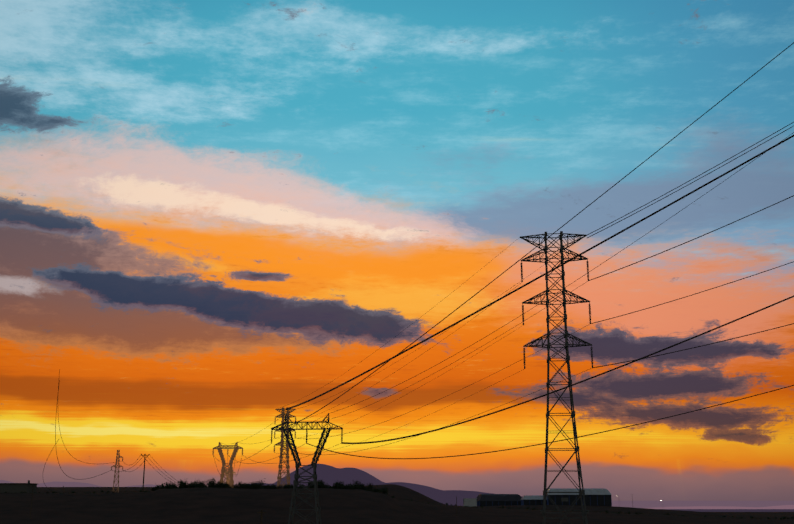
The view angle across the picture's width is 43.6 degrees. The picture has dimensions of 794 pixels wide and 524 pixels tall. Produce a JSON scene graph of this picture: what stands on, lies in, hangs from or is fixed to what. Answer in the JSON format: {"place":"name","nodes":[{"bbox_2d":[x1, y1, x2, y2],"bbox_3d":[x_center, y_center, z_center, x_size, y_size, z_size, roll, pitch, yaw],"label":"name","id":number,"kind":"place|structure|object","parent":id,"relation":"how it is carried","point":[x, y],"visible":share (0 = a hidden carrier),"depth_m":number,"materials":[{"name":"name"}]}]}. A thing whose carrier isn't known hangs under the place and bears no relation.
{"place":"outdoors","nodes":[
{"label":"outdoors","id":0,"kind":"place"},
{"bbox_2d":[0,484,793,523],"bbox_3d":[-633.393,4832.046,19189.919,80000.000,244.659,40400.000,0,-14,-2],"label":"ground","id":1,"kind":"structure","parent":0,"point":[206,505],"depth_m":324.65,"materials":[{"name":"soil"}]},
{"bbox_2d":[0,480,36,492],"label":"building","id":2,"kind":"structure","parent":1,"relation":"on","point":[16,487],"depth_m":375.58,"materials":[{"name":"concrete"}]},
{"bbox_2d":[111,450,122,491],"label":"mast","id":3,"kind":"object","parent":1,"relation":"on","point":[116,467],"visible":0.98,"depth_m":404.99,"materials":[{"name":"metal"}]},
{"bbox_2d":[142,454,148,491],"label":"pole","id":4,"kind":"object","parent":1,"relation":"on","point":[144,472],"visible":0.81,"depth_m":407.69,"materials":[{"name":"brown wood"}]},
{"bbox_2d":[212,442,242,487],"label":"pylon","id":5,"kind":"object","parent":1,"relation":"on","point":[230,468],"visible":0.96,"depth_m":764.67,"materials":[{"name":"metal"}]},
{"bbox_2d":[43,42,793,496],"bbox_3d":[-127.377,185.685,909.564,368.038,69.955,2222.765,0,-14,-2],"label":"conductors","id":6,"kind":"object","parent":5,"relation":"attached to","point":[531,316],"visible":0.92,"depth_m":113.67,"materials":[{"name":"grey"}]},
{"bbox_2d":[30,486,456,523],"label":"posts","id":7,"kind":"object","parent":1,"relation":"on","point":[261,512],"visible":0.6,"depth_m":286.97,"materials":[{"name":"brown wood"}]},
{"bbox_2d":[274,407,295,488],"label":"pylon","id":8,"kind":"object","parent":1,"relation":"on","point":[281,443],"visible":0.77,"depth_m":508.12,"materials":[{"name":"metal"}]},
{"bbox_2d":[271,413,342,523],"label":"pylon","id":9,"kind":"object","parent":1,"relation":"on","point":[296,482],"visible":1,"depth_m":256.83,"materials":[{"name":"metal"}]},
{"bbox_2d":[5,477,792,519],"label":"scrub ridge","id":10,"kind":"structure","parent":1,"relation":"on","point":[260,485],"depth_m":378.29,"materials":[{"name":"black plant"}]},
{"bbox_2d":[463,498,476,506],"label":"white annex","id":11,"kind":"object","parent":1,"relation":"on","point":[470,502],"visible":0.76,"depth_m":668.15,"materials":[{"name":"white"}]},
{"bbox_2d":[477,501,520,505],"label":"dark shed walls","id":12,"kind":"structure","parent":1,"relation":"on","point":[493,503],"depth_m":671.82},
{"bbox_2d":[477,494,521,500],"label":"roof","id":13,"kind":"structure","parent":12,"relation":"on","point":[498,497],"depth_m":674.16,"materials":[{"name":"black metal"}]},
{"bbox_2d":[521,500,546,504],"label":"small shed walls","id":14,"kind":"structure","parent":1,"relation":"on","point":[531,502],"depth_m":641.78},
{"bbox_2d":[521,495,546,499],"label":"roof","id":15,"kind":"structure","parent":14,"relation":"on","point":[532,497],"depth_m":643.09,"materials":[{"name":"grey metal"}]},
{"bbox_2d":[520,231,592,523],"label":"pylon","id":16,"kind":"object","parent":1,"relation":"on","point":[567,361],"visible":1,"depth_m":147.30,"materials":[{"name":"metal"}]},
{"bbox_2d":[546,495,611,505],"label":"big shed walls","id":17,"kind":"structure","parent":1,"relation":"on","point":[598,500],"depth_m":634.03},
{"bbox_2d":[0,480,793,507],"bbox_3d":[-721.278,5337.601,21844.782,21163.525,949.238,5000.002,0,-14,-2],"label":"mountain","id":18,"kind":"structure","parent":0,"point":[644,504],"depth_m":19611.00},
{"bbox_2d":[0,0,793,500],"label":"sky","id":19,"kind":"structure","parent":0,"point":[213,212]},
{"bbox_2d":[250,463,793,511],"bbox_3d":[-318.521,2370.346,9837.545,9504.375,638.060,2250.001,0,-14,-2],"label":"mountain","id":20,"kind":"structure","parent":0,"point":[329,475],"depth_m":8788.17,"materials":[{"name":"purple"}]},
{"bbox_2d":[547,488,611,494],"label":"big shed roof","id":21,"kind":"structure","parent":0,"point":[596,491],"depth_m":636.50,"materials":[{"name":"grey metal"}]},
{"bbox_2d":[647,505,793,508],"bbox_3d":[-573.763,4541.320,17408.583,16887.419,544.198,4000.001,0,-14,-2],"label":"mountain","id":22,"kind":"structure","parent":0,"point":[734,507],"depth_m":15706.48,"materials":[{"name":"purple"}]}
]}

